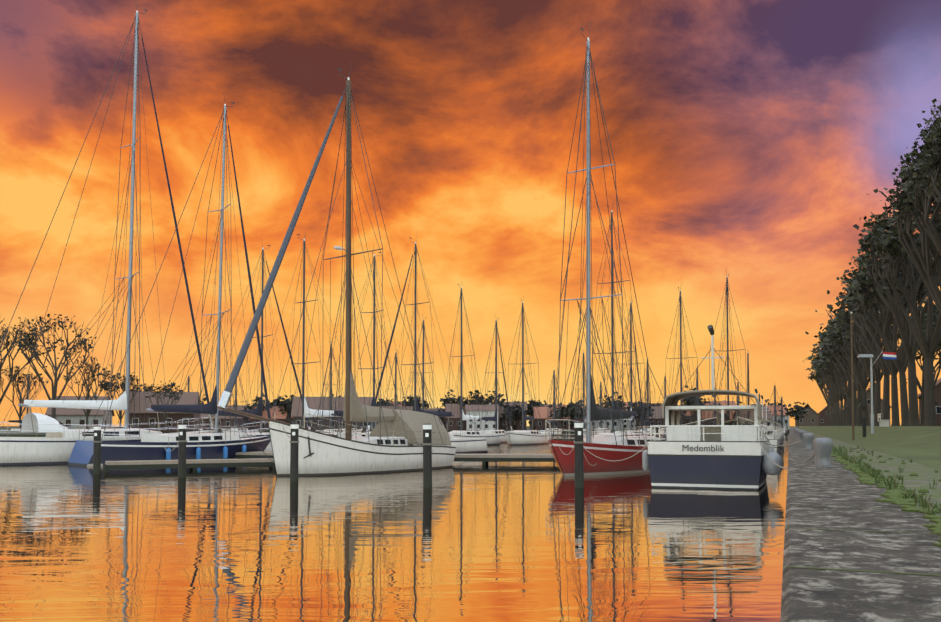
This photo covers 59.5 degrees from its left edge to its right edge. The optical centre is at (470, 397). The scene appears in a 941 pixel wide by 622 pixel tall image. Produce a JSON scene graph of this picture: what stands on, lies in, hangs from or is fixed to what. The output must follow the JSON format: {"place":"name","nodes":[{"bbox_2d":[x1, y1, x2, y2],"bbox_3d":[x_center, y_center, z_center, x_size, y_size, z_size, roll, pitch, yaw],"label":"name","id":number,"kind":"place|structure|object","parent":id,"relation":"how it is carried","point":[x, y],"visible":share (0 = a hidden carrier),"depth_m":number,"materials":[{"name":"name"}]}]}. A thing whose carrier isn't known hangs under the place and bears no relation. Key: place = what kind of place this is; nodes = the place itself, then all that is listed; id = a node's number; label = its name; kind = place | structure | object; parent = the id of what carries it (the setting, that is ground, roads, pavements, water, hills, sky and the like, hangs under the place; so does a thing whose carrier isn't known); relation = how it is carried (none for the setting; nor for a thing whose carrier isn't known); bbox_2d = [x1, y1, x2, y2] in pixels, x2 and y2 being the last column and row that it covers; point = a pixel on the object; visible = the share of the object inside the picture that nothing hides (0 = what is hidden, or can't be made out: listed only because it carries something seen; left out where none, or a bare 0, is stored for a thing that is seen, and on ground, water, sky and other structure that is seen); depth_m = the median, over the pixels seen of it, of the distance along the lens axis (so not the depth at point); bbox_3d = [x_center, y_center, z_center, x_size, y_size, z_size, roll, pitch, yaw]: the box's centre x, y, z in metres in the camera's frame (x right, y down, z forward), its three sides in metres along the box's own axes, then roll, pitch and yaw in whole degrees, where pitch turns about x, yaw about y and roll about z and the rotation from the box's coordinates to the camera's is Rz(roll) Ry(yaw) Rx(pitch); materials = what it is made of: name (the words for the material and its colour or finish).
{"place":"outdoors","nodes":[
{"label":"outdoors","id":0,"kind":"place"},
{"bbox_2d":[45,395,114,428],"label":"house","id":1,"kind":"structure","parent":0,"point":[70,417],"depth_m":145.49,"materials":[{"name":"tile"}]},
{"bbox_2d":[0,430,204,436],"bbox_3d":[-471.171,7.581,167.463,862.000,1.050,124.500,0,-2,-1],"label":"shore ground","id":2,"kind":"structure","parent":0,"point":[23,434],"depth_m":116.74,"materials":[{"name":"green plant"}]},
{"bbox_2d":[0,317,42,403],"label":"tree","id":3,"kind":"object","parent":2,"relation":"on","point":[8,343],"visible":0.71,"depth_m":121.87,"materials":[{"name":"brown plant"}]},
{"bbox_2d":[1,366,47,428],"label":"tree","id":4,"kind":"object","parent":2,"relation":"on","point":[20,377],"visible":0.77,"depth_m":148.41,"materials":[{"name":"brown plant"}]},
{"bbox_2d":[11,314,94,418],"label":"tree","id":5,"kind":"object","parent":2,"relation":"on","point":[28,343],"visible":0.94,"depth_m":119.40,"materials":[{"name":"brown plant"}]},
{"bbox_2d":[61,355,110,428],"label":"tree","id":6,"kind":"object","parent":2,"relation":"on","point":[84,384],"visible":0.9,"depth_m":123.74,"materials":[{"name":"brown plant"}]},
{"bbox_2d":[99,369,144,427],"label":"tree","id":7,"kind":"object","parent":2,"relation":"on","point":[107,384],"visible":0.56,"depth_m":129.06,"materials":[{"name":"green plant"}]},
{"bbox_2d":[145,380,182,432],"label":"tree","id":8,"kind":"object","parent":2,"relation":"on","point":[172,393],"visible":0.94,"depth_m":125.46,"materials":[{"name":"green plant"}]},
{"bbox_2d":[124,390,200,433],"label":"house","id":9,"kind":"structure","parent":0,"point":[188,398],"depth_m":130.93,"materials":[{"name":"brick"}]},
{"bbox_2d":[199,405,248,429],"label":"house","id":10,"kind":"structure","parent":0,"point":[206,422],"depth_m":234.86,"materials":[{"name":"brick"}]},
{"bbox_2d":[291,397,372,430],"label":"house","id":11,"kind":"structure","parent":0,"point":[297,405],"depth_m":171.10,"materials":[{"name":"brown brick"}]},
{"bbox_2d":[0,426,792,431],"bbox_3d":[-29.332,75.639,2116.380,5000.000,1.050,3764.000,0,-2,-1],"label":"shore ground","id":12,"kind":"structure","parent":0,"point":[18,427],"depth_m":282.52,"materials":[{"name":"green plant"}]},
{"bbox_2d":[242,393,272,410],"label":"tree","id":13,"kind":"object","parent":12,"relation":"on","point":[256,401],"visible":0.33,"depth_m":240.31,"materials":[{"name":"green plant"}]},
{"bbox_2d":[249,405,291,429],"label":"house","id":14,"kind":"structure","parent":12,"relation":"on","point":[257,425],"depth_m":240.42,"materials":[{"name":"brick"}]},
{"bbox_2d":[277,394,295,423],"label":"tree","id":15,"kind":"object","parent":12,"relation":"on","point":[286,404],"visible":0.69,"depth_m":242.55,"materials":[{"name":"green plant"}]},
{"bbox_2d":[440,389,468,409],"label":"tree","id":16,"kind":"object","parent":12,"relation":"on","point":[448,399],"visible":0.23,"depth_m":270.30,"materials":[{"name":"green plant"}]},
{"bbox_2d":[445,404,465,429],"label":"house","id":17,"kind":"structure","parent":12,"relation":"on","point":[456,414],"depth_m":239.83,"materials":[{"name":"brick"}]},
{"bbox_2d":[462,390,487,408],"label":"tree","id":18,"kind":"object","parent":12,"relation":"on","point":[478,402],"visible":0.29,"depth_m":241.92,"materials":[{"name":"green plant"}]},
{"bbox_2d":[465,403,498,429],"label":"house","id":19,"kind":"structure","parent":12,"relation":"on","point":[486,424],"depth_m":234.44,"materials":[{"name":"tile"}]},
{"bbox_2d":[476,390,505,407],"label":"tree","id":20,"kind":"object","parent":12,"relation":"on","point":[488,400],"visible":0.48,"depth_m":242.62,"materials":[{"name":"green plant"}]},
{"bbox_2d":[501,401,528,429],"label":"tree","id":21,"kind":"object","parent":12,"relation":"on","point":[516,414],"visible":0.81,"depth_m":242.78,"materials":[{"name":"green plant"}]},
{"bbox_2d":[526,393,546,429],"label":"tree","id":22,"kind":"object","parent":12,"relation":"on","point":[530,410],"visible":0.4,"depth_m":267.24,"materials":[{"name":"green plant"}]},
{"bbox_2d":[562,400,585,427],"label":"tree","id":23,"kind":"object","parent":12,"relation":"on","point":[574,411],"visible":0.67,"depth_m":242.66,"materials":[{"name":"green plant"}]},
{"bbox_2d":[582,407,618,429],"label":"house","id":24,"kind":"structure","parent":12,"relation":"on","point":[616,423],"depth_m":246.59,"materials":[{"name":"tile"}]},
{"bbox_2d":[624,401,653,428],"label":"tree","id":25,"kind":"object","parent":12,"relation":"on","point":[634,405],"visible":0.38,"depth_m":243.27,"materials":[{"name":"green plant"}]},
{"bbox_2d":[682,385,708,424],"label":"tree","id":26,"kind":"object","parent":12,"relation":"on","point":[685,402],"visible":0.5,"depth_m":252.88,"materials":[{"name":"green plant"}]},
{"bbox_2d":[692,411,732,424],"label":"house","id":27,"kind":"structure","parent":12,"relation":"on","point":[710,416],"depth_m":252.15,"materials":[{"name":"brick"}]},
{"bbox_2d":[763,404,789,429],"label":"house","id":28,"kind":"structure","parent":12,"relation":"on","point":[778,413],"depth_m":264.53,"materials":[{"name":"red tile"}]},
{"bbox_2d":[778,402,815,426],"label":"tree","id":29,"kind":"object","parent":12,"relation":"on","point":[797,411],"visible":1,"depth_m":242.03,"materials":[{"name":"green plant"}]},
{"bbox_2d":[0,432,940,621],"bbox_3d":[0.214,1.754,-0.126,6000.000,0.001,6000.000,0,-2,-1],"label":"water","id":30,"kind":"structure","parent":0,"point":[461,541],"depth_m":12.01,"materials":[{"name":"orange liquid"}]},
{"bbox_2d":[0,376,45,432],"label":"yacht","id":31,"kind":"object","parent":30,"relation":"on","point":[27,398],"visible":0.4,"depth_m":138.51,"materials":[{"name":"white paint"}]},
{"bbox_2d":[93,426,101,473],"bbox_3d":[-13.732,2.434,30.287,0.325,2.764,0.325,0,-2,-1],"label":"mooring pile","id":32,"kind":"object","parent":30,"relation":"on","point":[97,441],"visible":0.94,"depth_m":30.20,"materials":[{"name":"brown wood"}]},
{"bbox_2d":[0,5,214,464],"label":"yacht","id":33,"kind":"object","parent":30,"relation":"on","point":[56,444],"visible":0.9,"depth_m":41.35,"materials":[{"name":"white paint"}]},
{"bbox_2d":[67,92,270,465],"bbox_3d":[-13.949,-6.037,40.423,3.739,19.404,10.402,-2,-3,44],"label":"sailboat","id":34,"kind":"object","parent":30,"relation":"on","point":[209,445],"visible":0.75,"depth_m":40.37,"materials":[{"name":"blue paint"}]},
{"bbox_2d":[178,424,186,477],"bbox_3d":[-9.861,2.331,28.161,0.325,2.822,0.325,0,-2,-1],"label":"mooring pile","id":35,"kind":"object","parent":30,"relation":"on","point":[182,440],"visible":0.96,"depth_m":28.08,"materials":[{"name":"brown wood"}]},
{"bbox_2d":[103,458,274,472],"bbox_3d":[-11.078,3.208,32.902,6.589,1.400,1.000,1,-2,-26],"label":"dock","id":36,"kind":"object","parent":30,"relation":"on","point":[193,464],"visible":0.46,"depth_m":32.43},
{"bbox_2d":[222,362,258,432],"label":"yacht","id":37,"kind":"object","parent":30,"relation":"on","point":[235,430],"visible":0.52,"depth_m":139.52,"materials":[{"name":"white paint"}]},
{"bbox_2d":[186,245,310,436],"bbox_3d":[-13.714,-3.028,50.976,2.943,14.125,10.175,-2,-3,39],"label":"yacht","id":38,"kind":"object","parent":30,"relation":"on","point":[258,411],"visible":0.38,"depth_m":51.62,"materials":[{"name":"white paint"}]},
{"bbox_2d":[234,451,273,458],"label":"jetty","id":39,"kind":"object","parent":30,"relation":"on","point":[259,454],"visible":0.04,"depth_m":40.55,"materials":[{"name":"wood"}]},
{"bbox_2d":[289,424,298,480],"bbox_3d":[-5.636,2.261,26.329,0.325,2.835,0.327,0,-2,-1],"label":"mooring pile","id":40,"kind":"object","parent":30,"relation":"on","point":[294,442],"visible":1,"depth_m":26.22,"materials":[{"name":"brown wood"}]},
{"bbox_2d":[243,231,372,450],"bbox_3d":[-9.391,-3.085,50.443,3.098,14.202,10.675,-2,-3,39],"label":"yacht","id":41,"kind":"object","parent":30,"relation":"on","point":[308,411],"visible":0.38,"depth_m":49.63,"materials":[{"name":"white paint"}]},
{"bbox_2d":[316,342,355,432],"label":"yacht","id":42,"kind":"object","parent":30,"relation":"on","point":[331,418],"visible":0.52,"depth_m":108.06,"materials":[{"name":"white paint"}]},
{"bbox_2d":[217,65,455,475],"bbox_3d":[-4.806,-4.767,31.803,3.375,16.663,11.392,-2,-3,38],"label":"sailboat","id":43,"kind":"object","parent":30,"relation":"on","point":[389,441],"visible":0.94,"depth_m":31.42,"materials":[{"name":"grey"}]},
{"bbox_2d":[306,247,410,436],"bbox_3d":[-6.828,-2.901,52.220,2.943,13.957,10.175,-2,-3,39],"label":"yacht","id":44,"kind":"object","parent":30,"relation":"on","point":[373,380],"visible":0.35,"depth_m":52.91,"materials":[{"name":"white paint"}]},
{"bbox_2d":[371,349,406,430],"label":"yacht","id":45,"kind":"object","parent":30,"relation":"on","point":[396,388],"visible":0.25,"depth_m":119.05,"materials":[{"name":"blue paint"}]},
{"bbox_2d":[405,319,437,410],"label":"yacht","id":46,"kind":"object","parent":30,"relation":"on","point":[422,382],"visible":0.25,"depth_m":88.23,"materials":[{"name":"blue paint"}]},
{"bbox_2d":[365,237,487,452],"bbox_3d":[-2.811,-3.159,52.697,3.098,14.508,10.675,-2,-3,39],"label":"yacht","id":47,"kind":"object","parent":30,"relation":"on","point":[469,444],"visible":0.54,"depth_m":52.09,"materials":[{"name":"white paint"}]},
{"bbox_2d":[423,424,433,487],"bbox_3d":[-1.210,2.169,23.509,0.325,2.823,0.325,0,-2,-1],"label":"mooring pile","id":48,"kind":"object","parent":30,"relation":"on","point":[427,456],"visible":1,"depth_m":23.44,"materials":[{"name":"brown wood"}]},
{"bbox_2d":[440,287,499,444],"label":"yacht","id":49,"kind":"object","parent":30,"relation":"on","point":[492,439],"visible":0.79,"depth_m":74.63,"materials":[{"name":"white paint"}]},
{"bbox_2d":[468,315,511,442],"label":"yacht","id":50,"kind":"object","parent":30,"relation":"on","point":[501,434],"visible":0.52,"depth_m":88.24,"materials":[{"name":"white paint"}]},
{"bbox_2d":[454,454,555,464],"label":"jetty","id":51,"kind":"object","parent":30,"relation":"on","point":[484,459],"visible":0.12,"depth_m":36.92,"materials":[{"name":"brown wood"}]},
{"bbox_2d":[504,296,550,444],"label":"yacht","id":52,"kind":"object","parent":30,"relation":"on","point":[522,437],"visible":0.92,"depth_m":79.43,"materials":[{"name":"white paint"}]},
{"bbox_2d":[540,370,561,433],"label":"yacht","id":53,"kind":"object","parent":30,"relation":"on","point":[553,405],"visible":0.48,"depth_m":148.95,"materials":[{"name":"white paint"}]},
{"bbox_2d":[574,422,584,487],"bbox_3d":[3.118,2.146,23.570,0.325,2.873,0.325,0,-2,-1],"label":"mooring pile","id":54,"kind":"object","parent":30,"relation":"on","point":[579,455],"visible":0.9,"depth_m":23.47,"materials":[{"name":"brown wood"}]},
{"bbox_2d":[575,350,596,435],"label":"yacht","id":55,"kind":"object","parent":30,"relation":"on","point":[583,389],"visible":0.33,"depth_m":119.47,"materials":[{"name":"blue paint"}]},
{"bbox_2d":[594,382,610,433],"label":"yacht","id":56,"kind":"object","parent":30,"relation":"on","point":[598,430],"visible":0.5,"depth_m":159.25,"materials":[{"name":"white paint"}]},
{"bbox_2d":[545,22,675,475],"bbox_3d":[5.751,-5.354,32.926,3.624,17.514,11.230,-1,-2,34],"label":"sailboat","id":57,"kind":"object","parent":30,"relation":"on","point":[613,448],"visible":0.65,"depth_m":30.53,"materials":[{"name":"paint"}]},
{"bbox_2d":[583,205,665,439],"bbox_3d":[9.175,-3.981,50.788,3.098,16.017,10.675,-1,-2,34],"label":"yacht","id":58,"kind":"object","parent":30,"relation":"on","point":[613,360],"visible":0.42,"depth_m":49.94,"materials":[{"name":"white paint"}]},
{"bbox_2d":[604,300,648,435],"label":"yacht","id":59,"kind":"object","parent":30,"relation":"on","point":[631,357],"visible":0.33,"depth_m":77.22,"materials":[{"name":"white paint"}]},
{"bbox_2d":[637,362,655,433],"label":"yacht","id":60,"kind":"object","parent":30,"relation":"on","point":[648,400],"visible":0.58,"depth_m":140.62,"materials":[{"name":"white paint"}]},
{"bbox_2d":[658,376,670,432],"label":"yacht","id":61,"kind":"object","parent":30,"relation":"on","point":[662,430],"visible":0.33,"depth_m":159.71,"materials":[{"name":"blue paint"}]},
{"bbox_2d":[662,287,701,438],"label":"yacht","id":62,"kind":"object","parent":30,"relation":"on","point":[687,417],"visible":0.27,"depth_m":72.67,"materials":[{"name":"white paint"}]},
{"bbox_2d":[690,368,704,424],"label":"yacht","id":63,"kind":"object","parent":30,"relation":"on","point":[697,401],"visible":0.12,"depth_m":149.70,"materials":[{"name":"blue paint"}]},
{"bbox_2d":[642,325,783,489],"bbox_3d":[8.522,0.545,27.828,3.902,5.567,10.516,-1,-2,21],"label":"motorboat","id":64,"kind":"object","parent":30,"relation":"on","point":[718,456],"visible":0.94,"depth_m":23.28,"materials":[{"name":"white paint"}]},
{"bbox_2d":[704,273,746,424],"bbox_3d":[19.725,-2.898,63.918,3.098,14.770,10.675,-1,-2,29],"label":"yacht","id":65,"kind":"object","parent":30,"relation":"on","point":[728,350],"visible":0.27,"depth_m":64.91,"materials":[{"name":"white paint"}]},
{"bbox_2d":[744,349,751,424],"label":"yacht","id":66,"kind":"object","parent":30,"relation":"on","point":[748,384],"visible":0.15,"depth_m":123.41,"materials":[{"name":"blue paint"}]},
{"bbox_2d":[724,419,780,453],"bbox_3d":[15.541,2.576,45.680,3.135,2.753,8.500,-1,-2,21],"label":"boat","id":67,"kind":"object","parent":30,"relation":"on","point":[774,439],"visible":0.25,"depth_m":43.42,"materials":[{"name":"white paint"}]},
{"bbox_2d":[736,389,781,452],"bbox_3d":[19.786,1.908,56.666,3.135,4.857,10.000,-1,-2,21],"label":"boat","id":68,"kind":"object","parent":30,"relation":"on","point":[777,428],"visible":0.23,"depth_m":53.97,"materials":[{"name":"white paint"}]},
{"bbox_2d":[768,385,783,430],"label":"yacht","id":69,"kind":"object","parent":30,"relation":"on","point":[775,406],"visible":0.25,"depth_m":146.79,"materials":[{"name":"blue paint"}]},
{"bbox_2d":[0,0,940,425],"label":"sky","id":70,"kind":"structure","parent":0,"point":[750,139],"materials":[{"name":"orange"}]},
{"bbox_2d":[494,401,526,429],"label":"house","id":71,"kind":"structure","parent":0,"point":[518,423],"depth_m":245.47,"materials":[{"name":"brick"}]},
{"bbox_2d":[532,407,569,429],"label":"house","id":72,"kind":"structure","parent":0,"point":[543,413],"depth_m":248.23,"materials":[{"name":"brick"}]},
{"bbox_2d":[636,406,676,429],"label":"house","id":73,"kind":"structure","parent":0,"point":[657,409],"depth_m":252.03,"materials":[{"name":"brick"}]},
{"bbox_2d":[733,407,773,426],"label":"house","id":74,"kind":"structure","parent":0,"point":[764,418],"depth_m":247.99,"materials":[{"name":"tile"}]},
{"bbox_2d":[795,404,819,425],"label":"town house","id":75,"kind":"structure","parent":0,"point":[810,419],"depth_m":301.04,"materials":[{"name":"brick"}]},
{"bbox_2d":[818,406,827,425],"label":"town house","id":76,"kind":"structure","parent":0,"point":[823,416],"depth_m":326.87,"materials":[{"name":"brick"}]},
{"bbox_2d":[780,426,940,621],"bbox_3d":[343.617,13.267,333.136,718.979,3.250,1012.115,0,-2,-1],"label":"quay ground","id":77,"kind":"structure","parent":0,"point":[819,595],"depth_m":4.53,"materials":[{"name":"stone"}]},
{"bbox_2d":[799,433,813,448],"bbox_3d":[8.964,1.156,21.828,0.360,0.432,0.360,0,-2,-1],"label":"bollard","id":78,"kind":"object","parent":77,"relation":"on","point":[808,438],"visible":0.92,"depth_m":21.73,"materials":[{"name":"silver metal"}]},
{"bbox_2d":[806,438,840,466],"bbox_3d":[5.315,0.827,12.416,0.360,0.432,0.360,0,-2,-1],"label":"bollard","id":79,"kind":"object","parent":77,"relation":"on","point":[822,447],"visible":0.98,"depth_m":12.32,"materials":[{"name":"silver metal"}]},
{"bbox_2d":[806,344,840,425],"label":"avenue tree","id":80,"kind":"object","parent":77,"relation":"on","point":[834,393],"visible":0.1,"depth_m":173.29,"materials":[{"name":"brown plant"}]},
{"bbox_2d":[812,347,845,425],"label":"avenue tree","id":81,"kind":"object","parent":77,"relation":"on","point":[826,372],"visible":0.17,"depth_m":165.49,"materials":[{"name":"brown plant"}]},
{"bbox_2d":[805,304,863,425],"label":"avenue tree","id":82,"kind":"object","parent":77,"relation":"on","point":[844,369],"visible":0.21,"depth_m":136.35,"materials":[{"name":"brown plant"}]},
{"bbox_2d":[817,349,853,425],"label":"avenue tree","id":83,"kind":"object","parent":77,"relation":"on","point":[822,359],"visible":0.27,"depth_m":158.69,"materials":[{"name":"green plant"}]},
{"bbox_2d":[813,315,857,425],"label":"avenue tree","id":84,"kind":"object","parent":77,"relation":"on","point":[847,406],"visible":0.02,"depth_m":151.65,"materials":[{"name":"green plant"}]},
{"bbox_2d":[813,324,858,425],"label":"avenue tree","id":85,"kind":"object","parent":77,"relation":"on","point":[828,358],"visible":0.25,"depth_m":143.79,"materials":[{"name":"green plant"}]},
{"bbox_2d":[815,306,881,406],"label":"avenue tree","id":86,"kind":"object","parent":77,"relation":"on","point":[837,347],"visible":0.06,"depth_m":129.63,"materials":[{"name":"green plant"}]},
{"bbox_2d":[817,304,882,425],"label":"avenue tree","id":87,"kind":"object","parent":77,"relation":"on","point":[842,334],"visible":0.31,"depth_m":114.40,"materials":[{"name":"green plant"}]},
{"bbox_2d":[850,312,855,439],"bbox_3d":[15.943,-0.897,34.322,0.140,5.380,0.100,-1,-2,26],"label":"flag pole","id":88,"kind":"object","parent":77,"relation":"on","point":[853,390],"visible":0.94,"depth_m":34.30,"materials":[{"name":"brown metal"}]},
{"bbox_2d":[819,308,897,425],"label":"avenue tree","id":89,"kind":"object","parent":77,"relation":"on","point":[859,408],"visible":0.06,"depth_m":121.39,"materials":[{"name":"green plant"}]},
{"bbox_2d":[782,444,940,575],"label":"quay weeds","id":90,"kind":"object","parent":77,"relation":"on","point":[896,493],"visible":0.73,"depth_m":7.54,"materials":[{"name":"green plant"}]},
{"bbox_2d":[827,258,907,425],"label":"avenue tree","id":91,"kind":"object","parent":77,"relation":"on","point":[865,365],"visible":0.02,"depth_m":106.73,"materials":[{"name":"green plant"}]},
{"bbox_2d":[834,271,916,425],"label":"avenue tree","id":92,"kind":"object","parent":77,"relation":"on","point":[877,373],"visible":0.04,"depth_m":98.89,"materials":[{"name":"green plant"}]},
{"bbox_2d":[857,351,895,433],"bbox_3d":[20.913,-0.251,42.298,1.855,4.256,0.300,0,-2,11],"label":"lamp post","id":93,"kind":"object","parent":77,"relation":"on","point":[889,355],"visible":0.96,"depth_m":42.30,"materials":[{"name":"white metal"}]},
{"bbox_2d":[836,243,934,425],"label":"avenue tree","id":94,"kind":"object","parent":77,"relation":"on","point":[886,391],"visible":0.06,"depth_m":91.33,"materials":[{"name":"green plant"}]},
{"bbox_2d":[845,263,927,425],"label":"avenue tree","id":95,"kind":"object","parent":77,"relation":"on","point":[892,369],"visible":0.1,"depth_m":83.87,"materials":[{"name":"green plant"}]},
{"bbox_2d":[845,234,936,425],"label":"avenue tree","id":96,"kind":"object","parent":77,"relation":"on","point":[865,285],"visible":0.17,"depth_m":76.28,"materials":[{"name":"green plant"}]},
{"bbox_2d":[852,167,940,425],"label":"avenue tree","id":97,"kind":"object","parent":77,"relation":"on","point":[887,244],"visible":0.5,"depth_m":61.28,"materials":[{"name":"green plant"}]},
{"bbox_2d":[854,208,940,425],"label":"avenue tree","id":98,"kind":"object","parent":77,"relation":"on","point":[911,348],"visible":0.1,"depth_m":69.33,"materials":[{"name":"green plant"}]},
{"bbox_2d":[881,135,940,313],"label":"avenue tree","id":99,"kind":"object","parent":77,"relation":"on","point":[925,270],"visible":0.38,"depth_m":54.24,"materials":[{"name":"green plant"}]},
{"bbox_2d":[883,300,938,425],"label":"avenue tree","id":100,"kind":"object","parent":77,"relation":"on","point":[921,389],"visible":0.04,"depth_m":123.57,"materials":[{"name":"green plant"}]},
{"bbox_2d":[896,98,940,253],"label":"avenue tree","id":101,"kind":"object","parent":77,"relation":"on","point":[924,205],"visible":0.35,"depth_m":48.27,"materials":[{"name":"green plant"}]},
{"bbox_2d":[898,329,940,403],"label":"avenue tree","id":102,"kind":"object","parent":77,"relation":"on","point":[921,366],"visible":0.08,"depth_m":115.68,"materials":[{"name":"green plant"}]},
{"bbox_2d":[904,109,940,201],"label":"avenue tree","id":103,"kind":"object","parent":77,"relation":"on","point":[932,157],"visible":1,"depth_m":41.59,"materials":[{"name":"green plant"}]},
{"bbox_2d":[918,378,940,425],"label":"town house","id":104,"kind":"structure","parent":0,"point":[937,391],"depth_m":141.61,"materials":[{"name":"brick"}]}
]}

